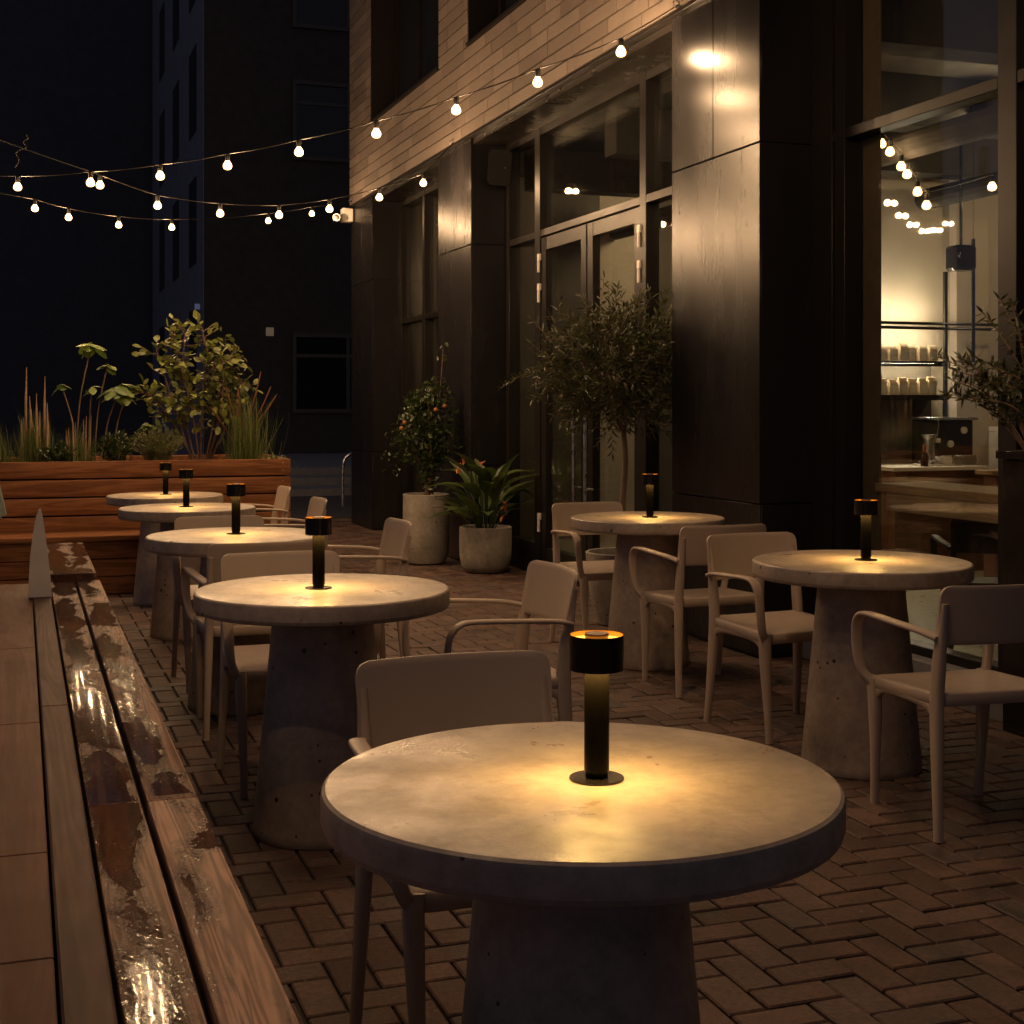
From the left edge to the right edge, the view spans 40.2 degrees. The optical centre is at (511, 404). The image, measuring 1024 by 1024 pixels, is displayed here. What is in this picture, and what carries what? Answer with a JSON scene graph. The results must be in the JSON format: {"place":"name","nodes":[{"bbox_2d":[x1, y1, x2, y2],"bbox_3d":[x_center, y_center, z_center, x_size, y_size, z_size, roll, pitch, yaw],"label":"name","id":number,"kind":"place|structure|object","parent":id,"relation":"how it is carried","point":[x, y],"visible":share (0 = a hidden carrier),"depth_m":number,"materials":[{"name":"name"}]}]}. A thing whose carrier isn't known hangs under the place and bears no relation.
{"place":"outdoors","nodes":[
{"label":"outdoors","id":0,"kind":"place"},
{"bbox_2d":[0,424,29,461],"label":"edge grass","id":1,"kind":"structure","parent":0,"point":[4,457],"depth_m":10.52,"materials":[{"name":"green plant"}]},
{"bbox_2d":[1,367,65,461],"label":"feather reed grass","id":2,"kind":"object","parent":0,"point":[30,445],"depth_m":10.61,"materials":[{"name":"plant"}]},
{"bbox_2d":[0,0,152,449],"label":"apartment block","id":3,"kind":"structure","parent":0,"point":[76,82],"depth_m":43.94,"materials":[{"name":"black"}]},
{"bbox_2d":[7,448,350,517],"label":"street","id":4,"kind":"structure","parent":0,"point":[300,506],"depth_m":19.51,"materials":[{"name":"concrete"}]},
{"bbox_2d":[153,0,352,454],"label":"apartment block","id":5,"kind":"structure","parent":4,"relation":"on","point":[230,76],"depth_m":30.16,"materials":[{"name":"black"}]},
{"bbox_2d":[159,326,164,394],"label":"window","id":6,"kind":"structure","parent":5,"relation":"in","point":[161,330],"depth_m":38.06,"materials":[{"name":"glass"}]},
{"bbox_2d":[159,218,164,291],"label":"window","id":7,"kind":"structure","parent":5,"relation":"in","point":[162,224],"depth_m":37.79,"materials":[{"name":"glass"}]},
{"bbox_2d":[159,109,164,186],"bbox_3d":[-9.507,-6.948,38.050,0.050,1.900,1.300,0,0,-19],"label":"window","id":8,"kind":"structure","parent":5,"relation":"in","point":[162,118],"depth_m":37.79,"materials":[{"name":"black glass"}]},
{"bbox_2d":[159,1,164,81],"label":"window","id":9,"kind":"structure","parent":5,"relation":"in","point":[162,12],"depth_m":37.85,"materials":[{"name":"black glass"}]},
{"bbox_2d":[173,318,178,395],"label":"window","id":10,"kind":"structure","parent":5,"relation":"in","point":[175,321],"depth_m":34.62,"materials":[{"name":"black glass"}]},
{"bbox_2d":[173,199,178,280],"bbox_3d":[-8.313,-4.048,34.654,0.050,1.900,1.300,0,0,-19],"label":"window","id":11,"kind":"structure","parent":5,"relation":"in","point":[176,206],"depth_m":34.40,"materials":[{"name":"glass"}]},
{"bbox_2d":[173,80,178,165],"bbox_3d":[-8.313,-6.948,34.654,0.050,1.900,1.300,0,0,-19],"label":"window","id":12,"kind":"structure","parent":5,"relation":"in","point":[176,89],"depth_m":34.40,"materials":[{"name":"black glass"}]},
{"bbox_2d":[173,0,178,50],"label":"window","id":13,"kind":"structure","parent":5,"relation":"in","point":[175,2],"depth_m":34.62,"materials":[{"name":"black glass"}]},
{"bbox_2d":[189,0,194,13],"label":"window","id":14,"kind":"structure","parent":5,"relation":"in","point":[191,2],"depth_m":31.57,"materials":[{"name":"black glass"}]},
{"bbox_2d":[189,309,196,395],"bbox_3d":[-7.120,-1.148,31.257,0.050,1.900,1.300,0,0,-19],"label":"window","id":15,"kind":"structure","parent":5,"relation":"in","point":[191,341],"depth_m":31.02,"materials":[{"name":"glass"}]},
{"bbox_2d":[189,176,196,267],"bbox_3d":[-7.120,-4.048,31.257,0.050,1.900,1.300,0,0,-19],"label":"window","id":16,"kind":"structure","parent":5,"relation":"in","point":[193,185],"depth_m":31.02,"materials":[{"name":"black glass"}]},
{"bbox_2d":[189,44,196,140],"bbox_3d":[-7.120,-6.948,31.257,0.050,1.900,1.300,0,0,-19],"label":"window","id":17,"kind":"structure","parent":5,"relation":"in","point":[193,56],"depth_m":31.02,"materials":[{"name":"glass"}]},
{"bbox_2d":[266,327,273,335],"bbox_3d":[-5.166,-1.548,29.845,0.162,0.180,0.060,0,0,-19],"label":"wall light","id":18,"kind":"object","parent":5,"relation":"attached to","point":[269,331],"visible":1,"depth_m":29.82,"materials":[{"name":"white"}]},
{"bbox_2d":[292,0,349,32],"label":"window","id":19,"kind":"structure","parent":5,"relation":"in","point":[328,15],"depth_m":30.31,"materials":[{"name":"black glass"}]},
{"bbox_2d":[292,333,350,412],"bbox_3d":[-3.497,-0.673,30.538,2.610,1.710,0.100,0,0,-19],"label":"window","id":20,"kind":"structure","parent":5,"relation":"in","point":[321,363],"depth_m":30.31,"materials":[{"name":"black glass"}]},
{"bbox_2d":[292,80,350,162],"bbox_3d":[-3.497,-6.123,30.538,2.610,1.710,0.100,0,0,-19],"label":"window","id":21,"kind":"structure","parent":5,"relation":"in","point":[318,108],"depth_m":30.31,"materials":[{"name":"black glass"}]},
{"bbox_2d":[341,452,350,506],"bbox_3d":[-2.002,1.027,19.610,0.938,0.770,0.105,0,0,-45],"label":"hoop railing","id":22,"kind":"object","parent":4,"relation":"on","point":[346,456],"visible":0.31,"depth_m":19.30,"materials":[{"name":"metal"}]},
{"bbox_2d":[348,0,1023,722],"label":"cafe building","id":23,"kind":"structure","parent":4,"relation":"on","point":[734,178],"depth_m":9.39,"materials":[{"name":"brown metal"}]},
{"bbox_2d":[0,139,453,217],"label":"string light","id":24,"kind":"object","parent":23,"relation":"attached to","point":[220,213],"visible":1,"depth_m":11.33,"materials":[{"name":"white glass"}]},
{"bbox_2d":[0,4,678,189],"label":"string light","id":25,"kind":"object","parent":23,"relation":"attached to","point":[537,82],"visible":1,"depth_m":9.09,"materials":[{"name":"white glass"}]},
{"bbox_2d":[14,134,28,167],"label":"dry twig","id":26,"kind":"object","parent":25,"relation":"attached to","point":[20,150],"visible":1,"depth_m":10.54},
{"bbox_2d":[333,208,353,222],"bbox_3d":[-1.952,-2.173,16.084,0.159,0.170,0.314,0,0,40],"label":"security camera","id":27,"kind":"object","parent":23,"relation":"attached to","point":[346,215],"visible":1,"depth_m":16.08,"materials":[{"name":"white plastic"}]},
{"bbox_2d":[369,0,439,123],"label":"upper window","id":28,"kind":"structure","parent":23,"relation":"in","point":[404,33],"depth_m":15.22,"materials":[{"name":"black glass"}]},
{"bbox_2d":[466,0,526,45],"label":"upper window","id":29,"kind":"structure","parent":23,"relation":"in","point":[483,15],"depth_m":11.95,"materials":[{"name":"black glass"}]},
{"bbox_2d":[487,149,511,185],"bbox_3d":[-0.105,-1.991,11.860,0.213,0.307,0.302,0,0,0],"label":"wall speaker","id":30,"kind":"object","parent":23,"relation":"attached to","point":[499,167],"depth_m":11.75,"materials":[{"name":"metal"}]},
{"bbox_2d":[537,224,586,583],"bbox_3d":[0.380,0.005,10.784,0.133,2.676,0.977,0,0,-19],"label":"door","id":31,"kind":"structure","parent":23,"relation":"in","point":[577,234],"depth_m":11.12,"materials":[{"name":"black metal"}]},
{"bbox_2d":[583,207,640,586],"bbox_3d":[0.709,0.005,9.846,0.133,2.676,0.972,0,0,-19],"label":"door","id":32,"kind":"structure","parent":23,"relation":"in","point":[591,456],"depth_m":10.21,"materials":[{"name":"black metal"}]},
{"bbox_2d":[881,272,947,454],"bbox_3d":[3.182,0.112,11.577,0.820,2.420,0.255,0,0,-19],"label":"wall shelf unit","id":33,"kind":"object","parent":23,"relation":"attached to","point":[897,411],"depth_m":11.67,"materials":[{"name":"paint"}]},
{"bbox_2d":[881,378,886,394],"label":"coffee bag","id":34,"kind":"object","parent":33,"relation":"on","point":[883,387],"visible":0.58,"depth_m":11.47,"materials":[{"name":"paper"}]},
{"bbox_2d":[881,345,886,360],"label":"coffee bag","id":35,"kind":"object","parent":33,"relation":"on","point":[883,352],"visible":0.61,"depth_m":11.47,"materials":[{"name":"paper"}]},
{"bbox_2d":[887,379,897,394],"bbox_3d":[3.133,-0.143,11.529,0.076,0.128,0.062,0,0,-19],"label":"coffee bag","id":36,"kind":"object","parent":33,"relation":"on","point":[892,386],"visible":1,"depth_m":11.50,"materials":[{"name":"paper"}]},
{"bbox_2d":[887,346,897,360],"bbox_3d":[3.131,-0.420,11.529,0.076,0.122,0.062,0,0,-19],"label":"coffee bag","id":37,"kind":"object","parent":33,"relation":"on","point":[892,353],"visible":1,"depth_m":11.51,"materials":[{"name":"paper"}]},
{"bbox_2d":[896,343,907,360],"bbox_3d":[3.227,-0.434,11.562,0.076,0.150,0.062,0,0,-19],"label":"coffee bag","id":38,"kind":"object","parent":33,"relation":"on","point":[902,348],"visible":1,"depth_m":11.54,"materials":[{"name":"paper"}]},
{"bbox_2d":[896,377,907,394],"bbox_3d":[3.223,-0.150,11.561,0.076,0.142,0.062,0,0,-19],"label":"coffee bag","id":39,"kind":"object","parent":33,"relation":"on","point":[902,385],"visible":1,"depth_m":11.54,"materials":[{"name":"paper"}]},
{"bbox_2d":[907,345,915,360],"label":"coffee bag","id":40,"kind":"object","parent":33,"relation":"on","point":[911,352],"visible":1,"depth_m":11.56,"materials":[{"name":"paper"}]},
{"bbox_2d":[907,379,916,394],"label":"coffee bag","id":41,"kind":"object","parent":33,"relation":"on","point":[912,386],"visible":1,"depth_m":11.56,"materials":[{"name":"paper"}]},
{"bbox_2d":[916,378,927,394],"bbox_3d":[3.405,-0.148,11.625,0.076,0.139,0.062,0,0,-19],"label":"coffee bag","id":42,"kind":"object","parent":33,"relation":"on","point":[922,386],"visible":1,"depth_m":11.60,"materials":[{"name":"paper"}]},
{"bbox_2d":[916,346,927,360],"bbox_3d":[3.404,-0.423,11.624,0.076,0.128,0.062,0,0,-19],"label":"coffee bag","id":43,"kind":"object","parent":33,"relation":"on","point":[921,353],"visible":1,"depth_m":11.60,"materials":[{"name":"paper"}]},
{"bbox_2d":[926,377,936,394],"bbox_3d":[3.489,-0.153,11.655,0.076,0.148,0.062,0,0,-19],"label":"coffee bag","id":44,"kind":"object","parent":33,"relation":"on","point":[932,386],"visible":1,"depth_m":11.63,"materials":[{"name":"paper"}]},
{"bbox_2d":[926,345,937,360],"bbox_3d":[3.497,-0.425,11.657,0.076,0.132,0.062,0,0,-19],"label":"coffee bag","id":45,"kind":"object","parent":33,"relation":"on","point":[932,351],"visible":0.96,"depth_m":11.63,"materials":[{"name":"paper"}]},
{"bbox_2d":[881,463,987,570],"bbox_3d":[3.259,0.906,11.268,0.880,0.832,0.660,0,0,-19],"label":"back counter","id":46,"kind":"object","parent":23,"relation":"on","point":[906,532],"visible":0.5,"depth_m":10.95,"materials":[{"name":"brown wood"}]},
{"bbox_2d":[920,444,928,466],"bbox_3d":[3.250,0.402,11.021,0.064,0.175,0.064,0,0,-19],"label":"condiment bottle","id":47,"kind":"object","parent":46,"relation":"on","point":[924,459],"visible":1,"depth_m":11.00,"materials":[{"name":"brown glass"}]},
{"bbox_2d":[913,435,955,465],"bbox_3d":[3.380,0.366,11.194,0.260,0.245,0.200,0,0,-19],"label":"coffee grinder","id":48,"kind":"object","parent":46,"relation":"on","point":[930,441],"visible":0.81,"depth_m":11.15,"materials":[{"name":"metal"}]},
{"bbox_2d":[909,417,977,464],"bbox_3d":[3.536,0.296,11.429,0.390,0.385,0.420,0,0,-19],"label":"coffee machine","id":49,"kind":"object","parent":46,"relation":"on","point":[954,435],"visible":0.94,"depth_m":11.29,"materials":[{"name":"black metal"}]},
{"bbox_2d":[881,321,997,330],"bbox_3d":[3.829,-1.412,11.574,2.300,1.612,0.123,0,0,-19],"label":"hanging rail","id":50,"kind":"object","parent":23,"relation":"attached to","point":[932,323],"visible":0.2,"depth_m":11.43,"materials":[{"name":"black metal"}]},
{"bbox_2d":[881,133,997,208],"bbox_3d":[2.936,-1.591,9.380,1.340,0.680,0.268,0,0,-6],"label":"string light","id":51,"kind":"object","parent":23,"relation":"hanging from","point":[890,143],"visible":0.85,"depth_m":9.32,"materials":[{"name":"white glass"}]},
{"bbox_2d":[946,145,975,271],"bbox_3d":[3.562,-1.618,11.098,0.180,1.120,0.180,0,0,-19],"label":"ceiling speaker","id":52,"kind":"object","parent":23,"relation":"hanging from","point":[960,257],"visible":0.87,"depth_m":11.06,"materials":[{"name":"black metal"}]},
{"bbox_2d":[930,518,997,649],"bbox_3d":[2.413,0.936,7.045,0.550,0.776,0.499,0,0,11],"label":"bar chair","id":53,"kind":"object","parent":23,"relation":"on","point":[971,536],"visible":0.36,"depth_m":6.86,"materials":[{"name":"plastic"}]},
{"bbox_2d":[971,239,974,362],"bbox_3d":[3.735,-1.278,11.329,0.032,1.880,0.031,0,0,-19],"label":"pendant rod","id":54,"kind":"object","parent":23,"relation":"hanging from","point":[972,310],"visible":0.65,"depth_m":11.31,"materials":[{"name":"black metal"}]},
{"bbox_2d":[968,81,986,112],"bbox_3d":[3.197,-2.098,9.603,0.170,0.240,0.170,0,0,-19],"label":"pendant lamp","id":55,"kind":"object","parent":23,"relation":"hanging from","point":[978,106],"visible":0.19,"depth_m":9.55,"materials":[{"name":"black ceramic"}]},
{"bbox_2d":[975,469,997,576],"bbox_3d":[4.298,0.904,10.604,1.740,0.835,0.200,0,0,-19],"label":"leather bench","id":56,"kind":"object","parent":23,"relation":"on","point":[990,560],"visible":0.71,"depth_m":10.31,"materials":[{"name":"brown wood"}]},
{"bbox_3d":[-1.852,-2.352,16.096,0.057,0.077,0.008,0,0,-19],"label":"wall anchor","id":57,"kind":"object","parent":23,"relation":"attached to","visible":0},
{"bbox_2d":[0,193,351,229],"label":"string light","id":58,"kind":"object","parent":57,"relation":"hanging from","point":[68,217],"visible":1,"depth_m":13.43,"materials":[{"name":"white glass"}]},
{"bbox_2d":[202,372,288,459],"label":"ornamental grass","id":59,"kind":"object","parent":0,"point":[246,446],"depth_m":11.12,"materials":[{"name":"green plant"}]},
{"bbox_2d":[270,453,350,496],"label":"pavement","id":60,"kind":"structure","parent":0,"point":[315,474],"depth_m":23.32,"materials":[{"name":"grey concrete"}]},
{"bbox_2d":[106,516,1023,1023],"bbox_3d":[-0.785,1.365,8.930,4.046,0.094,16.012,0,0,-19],"label":"pavement","id":61,"kind":"structure","parent":0,"point":[894,904],"depth_m":3.84,"materials":[{"name":"brick"}]},
{"bbox_2d":[0,487,6,518],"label":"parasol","id":62,"kind":"object","parent":61,"relation":"on","point":[2,509],"visible":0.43,"depth_m":7.37,"materials":[{"name":"beige fabric"}]},
{"bbox_2d":[0,584,57,1023],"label":"timber deck","id":63,"kind":"structure","parent":61,"relation":"on","point":[27,986],"depth_m":2.82,"materials":[{"name":"brown wood"}]},
{"bbox_2d":[28,508,51,597],"bbox_3d":[-2.131,0.667,6.315,0.100,0.397,0.129,0,0,-19],"label":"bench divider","id":64,"kind":"object","parent":63,"relation":"on","point":[39,579],"visible":1,"depth_m":6.25,"materials":[{"name":"grey concrete"}]},
{"bbox_2d":[0,454,290,593],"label":"wooden planter","id":65,"kind":"object","parent":61,"relation":"on","point":[68,499],"visible":0.43,"depth_m":10.43,"materials":[{"name":"brown wood"}]},
{"bbox_2d":[36,440,79,461],"bbox_3d":[-3.434,0.387,10.594,0.342,0.262,0.269,0,0,-19],"label":"trailing herb","id":66,"kind":"object","parent":65,"relation":"on","point":[55,453],"visible":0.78,"depth_m":10.54,"materials":[{"name":"green plant"}]},
{"bbox_2d":[58,416,106,461],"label":"feather reed grass","id":67,"kind":"object","parent":65,"relation":"on","point":[81,451],"depth_m":10.66,"materials":[{"name":"plant"}]},
{"bbox_2d":[52,342,156,460],"bbox_3d":[-3.162,0.018,10.903,0.810,1.000,0.299,0,0,-19],"label":"broad leaf plant","id":68,"kind":"object","parent":65,"relation":"on","point":[121,394],"visible":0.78,"depth_m":10.88,"materials":[{"name":"green plant"}]},
{"bbox_2d":[92,429,136,460],"bbox_3d":[-3.072,0.350,10.778,0.335,0.338,0.298,0,0,-9],"label":"dark herb","id":69,"kind":"object","parent":65,"relation":"on","point":[113,449],"visible":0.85,"depth_m":10.76,"materials":[{"name":"green plant"}]},
{"bbox_2d":[131,423,183,460],"bbox_3d":[-2.761,0.329,10.910,0.442,0.378,0.368,0,0,-19],"label":"fine bush","id":70,"kind":"object","parent":65,"relation":"on","point":[154,450],"visible":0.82,"depth_m":10.87,"materials":[{"name":"green plant"}]},
{"bbox_2d":[131,310,262,459],"bbox_3d":[-2.546,-0.123,11.293,1.066,1.289,0.470,0,0,-19],"label":"leafy shrub","id":71,"kind":"object","parent":65,"relation":"on","point":[179,369],"visible":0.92,"depth_m":11.28,"materials":[{"name":"green plant"}]},
{"bbox_2d":[255,453,292,467],"bbox_3d":[-1.861,0.460,11.050,0.330,0.159,0.265,0,0,-19],"label":"creeper","id":72,"kind":"object","parent":65,"relation":"on","point":[271,456],"visible":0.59,"depth_m":11.04,"materials":[{"name":"green plant"}]},
{"bbox_2d":[106,491,222,606],"bbox_3d":[-2.400,1.001,9.682,0.788,0.750,0.788,0,0,43],"label":"round table","id":73,"kind":"object","parent":61,"relation":"on","point":[144,579],"visible":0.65,"depth_m":9.51,"materials":[{"name":"concrete"}]},
{"bbox_2d":[159,462,171,494],"bbox_3d":[-2.402,0.515,9.702,0.084,0.222,0.084,0,0,0],"label":"table lamp","id":74,"kind":"object","parent":73,"relation":"on","point":[165,467],"visible":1,"depth_m":9.68,"materials":[{"name":"black metal"}]},
{"bbox_2d":[32,542,298,1023],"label":"bench","id":75,"kind":"object","parent":61,"relation":"on","point":[152,920],"visible":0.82,"depth_m":2.71,"materials":[{"name":"brown wood"}]},
{"bbox_2d":[118,503,255,640],"bbox_3d":[-1.905,0.979,8.213,0.788,0.750,0.788,0,0,27],"label":"round table","id":76,"kind":"object","parent":61,"relation":"on","point":[165,515],"visible":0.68,"depth_m":8.04,"materials":[{"name":"concrete"}]},
{"bbox_2d":[179,469,193,506],"bbox_3d":[-1.917,0.492,8.230,0.084,0.222,0.084,0,0,40],"label":"table lamp","id":77,"kind":"object","parent":76,"relation":"on","point":[186,475],"visible":1,"depth_m":8.21,"materials":[{"name":"black metal"}]},
{"bbox_2d":[171,515,263,691],"bbox_3d":[-1.382,0.944,6.738,0.550,0.776,0.499,0,0,-19],"label":"armchair","id":78,"kind":"object","parent":61,"relation":"on","point":[183,523],"visible":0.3,"depth_m":6.82,"materials":[{"name":"beige plastic"}]},
{"bbox_2d":[145,527,327,715],"bbox_3d":[-1.206,0.947,6.148,0.788,0.750,0.788,0,0,12],"label":"round table","id":79,"kind":"object","parent":61,"relation":"on","point":[198,542],"visible":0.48,"depth_m":5.97,"materials":[{"name":"concrete"}]},
{"bbox_2d":[226,483,245,534],"bbox_3d":[-1.217,0.461,6.165,0.084,0.222,0.084,0,0,-10],"label":"table lamp","id":80,"kind":"object","parent":79,"relation":"on","point":[235,491],"visible":1,"depth_m":6.15,"materials":[{"name":"black metal"}]},
{"bbox_2d":[181,541,311,740],"bbox_3d":[-1.059,0.935,5.759,0.550,0.776,0.499,0,0,-19],"label":"armchair","id":81,"kind":"object","parent":61,"relation":"on","point":[208,629],"visible":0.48,"depth_m":5.54,"materials":[{"name":"beige plastic"}]},
{"bbox_2d":[240,486,290,527],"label":"armchair","id":82,"kind":"object","parent":61,"relation":"on","point":[282,500],"visible":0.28,"depth_m":10.26,"materials":[{"name":"beige plastic"}]},
{"bbox_2d":[262,496,326,528],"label":"armchair","id":83,"kind":"object","parent":61,"relation":"on","point":[317,506],"visible":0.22,"depth_m":8.72,"materials":[{"name":"beige plastic"}]},
{"bbox_2d":[216,550,380,798],"bbox_3d":[-0.786,0.935,4.966,0.550,0.776,0.499,0,0,-19],"label":"armchair","id":84,"kind":"object","parent":61,"relation":"on","point":[243,665],"visible":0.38,"depth_m":5.05,"materials":[{"name":"beige plastic"}]},
{"bbox_2d":[193,573,449,850],"bbox_3d":[-0.588,0.947,4.351,0.788,0.750,0.788,0,0,-4],"label":"round table","id":85,"kind":"object","parent":61,"relation":"on","point":[322,647],"visible":0.9,"depth_m":4.18,"materials":[{"name":"concrete"}]},
{"bbox_2d":[305,516,331,589],"bbox_3d":[-0.601,0.461,4.347,0.084,0.222,0.084,0,0,31],"label":"table lamp","id":86,"kind":"object","parent":85,"relation":"on","point":[318,528],"visible":1,"depth_m":4.33,"materials":[{"name":"black metal"}]},
{"bbox_2d":[326,518,410,658],"bbox_3d":[-0.737,0.938,6.546,0.499,0.776,0.550,0,0,-19],"label":"armchair","id":87,"kind":"object","parent":61,"relation":"on","point":[395,541],"visible":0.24,"depth_m":6.69,"materials":[{"name":"beige plastic"}]},
{"bbox_2d":[380,342,463,564],"bbox_3d":[-0.742,0.418,12.092,0.778,1.917,0.493,0,0,-19],"label":"potted shrub","id":88,"kind":"object","parent":61,"relation":"on","point":[429,543],"visible":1,"depth_m":12.00,"materials":[{"name":"green plant"}]},
{"bbox_2d":[348,650,571,1023],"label":"armchair","id":89,"kind":"object","parent":61,"relation":"on","point":[400,698],"visible":0.31,"depth_m":3.01,"materials":[{"name":"beige plastic"}]},
{"bbox_2d":[402,560,577,721],"bbox_3d":[-0.060,0.935,4.664,0.499,0.776,0.550,0,0,-19],"label":"armchair","id":90,"kind":"object","parent":61,"relation":"on","point":[550,592],"visible":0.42,"depth_m":4.69,"materials":[{"name":"beige plastic"}]},
{"bbox_2d":[425,452,555,573],"bbox_3d":[-0.193,0.877,11.459,1.118,1.000,1.044,0,0,5],"label":"potted lily","id":91,"kind":"object","parent":61,"relation":"on","point":[486,548],"visible":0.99,"depth_m":11.33,"materials":[{"name":"plant"}]},
{"bbox_2d":[320,722,845,1023],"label":"round table","id":92,"kind":"object","parent":61,"relation":"on","point":[582,896],"visible":0.98,"depth_m":1.98,"materials":[{"name":"concrete"}]},
{"bbox_2d":[569,630,623,785],"bbox_3d":[0.129,0.461,2.136,0.084,0.222,0.084,0,0,-19],"label":"table lamp","id":93,"kind":"object","parent":92,"relation":"on","point":[596,658],"visible":1,"depth_m":2.12,"materials":[{"name":"black metal"}]},
{"bbox_2d":[496,270,673,625],"bbox_3d":[0.530,0.242,8.572,1.375,2.210,1.142,0,0,-19],"label":"olive tree","id":94,"kind":"object","parent":61,"relation":"on","point":[623,400],"visible":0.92,"depth_m":8.42,"materials":[{"name":"green plant"}]},
{"bbox_2d":[549,502,622,640],"bbox_3d":[0.504,0.949,7.793,0.550,0.776,0.499,0,0,-21],"label":"armchair","id":95,"kind":"object","parent":61,"relation":"on","point":[562,515],"visible":0.43,"depth_m":7.88,"materials":[{"name":"beige plastic"}]},
{"bbox_2d":[570,511,724,670],"bbox_3d":[0.694,0.952,7.165,0.788,0.750,0.788,0,0,-16],"label":"round table","id":96,"kind":"object","parent":61,"relation":"on","point":[632,529],"visible":0.82,"depth_m":7.00,"materials":[{"name":"concrete"}]},
{"bbox_2d":[642,474,657,517],"bbox_3d":[0.704,0.465,7.137,0.084,0.222,0.084,0,0,10],"label":"table lamp","id":97,"kind":"object","parent":96,"relation":"on","point":[649,481],"visible":1,"depth_m":7.12,"materials":[{"name":"black metal"}]},
{"bbox_2d":[629,523,765,697],"bbox_3d":[0.895,0.935,6.562,0.550,0.776,0.499,0,0,-19],"label":"armchair","id":98,"kind":"object","parent":61,"relation":"on","point":[692,547],"visible":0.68,"depth_m":6.37,"materials":[{"name":"beige plastic"}]},
{"bbox_2d":[704,532,813,744],"bbox_3d":[1.094,0.935,5.721,0.550,0.776,0.499,0,0,-23],"label":"armchair","id":99,"kind":"object","parent":61,"relation":"on","point":[730,556],"visible":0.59,"depth_m":5.80,"materials":[{"name":"beige plastic"}]},
{"bbox_2d":[752,550,973,780],"bbox_3d":[1.279,0.947,5.124,0.788,0.750,0.788,0,0,-32],"label":"round table","id":100,"kind":"object","parent":61,"relation":"on","point":[836,740],"visible":0.93,"depth_m":4.96,"materials":[{"name":"concrete"}]},
{"bbox_2d":[854,499,877,560],"bbox_3d":[1.298,0.461,5.131,0.084,0.222,0.084,0,0,-40],"label":"table lamp","id":101,"kind":"object","parent":100,"relation":"on","point":[865,509],"visible":1,"depth_m":5.11,"materials":[{"name":"black metal"}]},
{"bbox_2d":[851,584,1023,842],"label":"armchair","id":102,"kind":"object","parent":61,"relation":"on","point":[987,617],"visible":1,"depth_m":4.27,"materials":[{"name":"beige plastic"}]},
{"bbox_2d":[928,291,1023,736],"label":"potted tree","id":103,"kind":"object","parent":61,"relation":"on","point":[1013,545],"visible":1,"depth_m":5.63,"materials":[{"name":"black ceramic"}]},
{"bbox_2d":[988,426,997,468],"bbox_3d":[4.435,0.757,12.024,0.760,1.130,0.352,0,0,-19],"label":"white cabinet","id":104,"kind":"object","parent":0,"point":[992,445],"visible":0.12,"depth_m":11.88,"materials":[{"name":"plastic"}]}
]}

